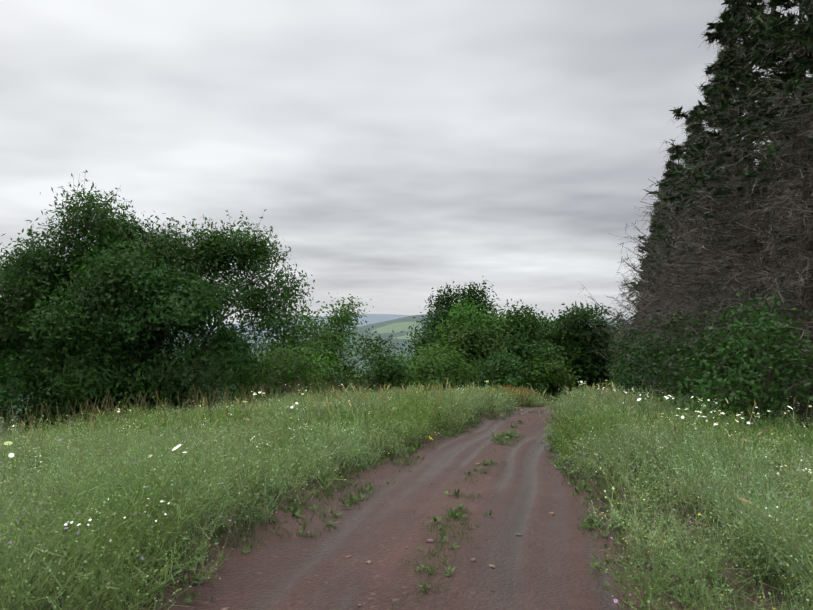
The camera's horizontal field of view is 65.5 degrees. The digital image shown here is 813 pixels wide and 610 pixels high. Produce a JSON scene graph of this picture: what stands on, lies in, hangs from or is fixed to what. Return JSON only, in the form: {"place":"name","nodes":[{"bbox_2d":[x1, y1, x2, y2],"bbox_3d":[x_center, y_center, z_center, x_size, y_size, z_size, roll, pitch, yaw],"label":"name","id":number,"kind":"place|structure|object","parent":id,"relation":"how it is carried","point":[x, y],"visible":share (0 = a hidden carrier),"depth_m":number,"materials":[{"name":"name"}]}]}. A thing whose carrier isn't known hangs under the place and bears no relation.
{"place":"outdoors","nodes":[
{"label":"outdoors","id":0,"kind":"place"},
{"bbox_2d":[0,314,812,606],"bbox_3d":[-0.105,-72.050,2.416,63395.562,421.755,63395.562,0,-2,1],"label":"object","id":1,"kind":"object","parent":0,"point":[383,325],"visible":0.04,"depth_m":2348.71,"materials":[{"name":"green plant"}]},
{"bbox_2d":[0,376,812,609],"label":"meadow plants","id":2,"kind":"object","parent":1,"relation":"on","point":[109,478],"visible":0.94,"depth_m":6.35,"materials":[{"name":"green plant"}]},
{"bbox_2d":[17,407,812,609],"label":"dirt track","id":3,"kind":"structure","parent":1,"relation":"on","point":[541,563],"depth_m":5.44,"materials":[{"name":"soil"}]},
{"bbox_2d":[220,461,627,609],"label":"loose stones","id":4,"kind":"object","parent":3,"relation":"on","point":[432,541],"visible":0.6,"depth_m":5.33,"materials":[{"name":"brown stone"}]},
{"bbox_2d":[583,0,812,430],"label":"conifer","id":5,"kind":"object","parent":1,"relation":"on","point":[796,283],"depth_m":17.53,"materials":[{"name":"green plant"}]},
{"bbox_2d":[0,0,812,325],"label":"sky","id":6,"kind":"structure","parent":0,"point":[400,150],"materials":[{"name":"grey"}]}
]}

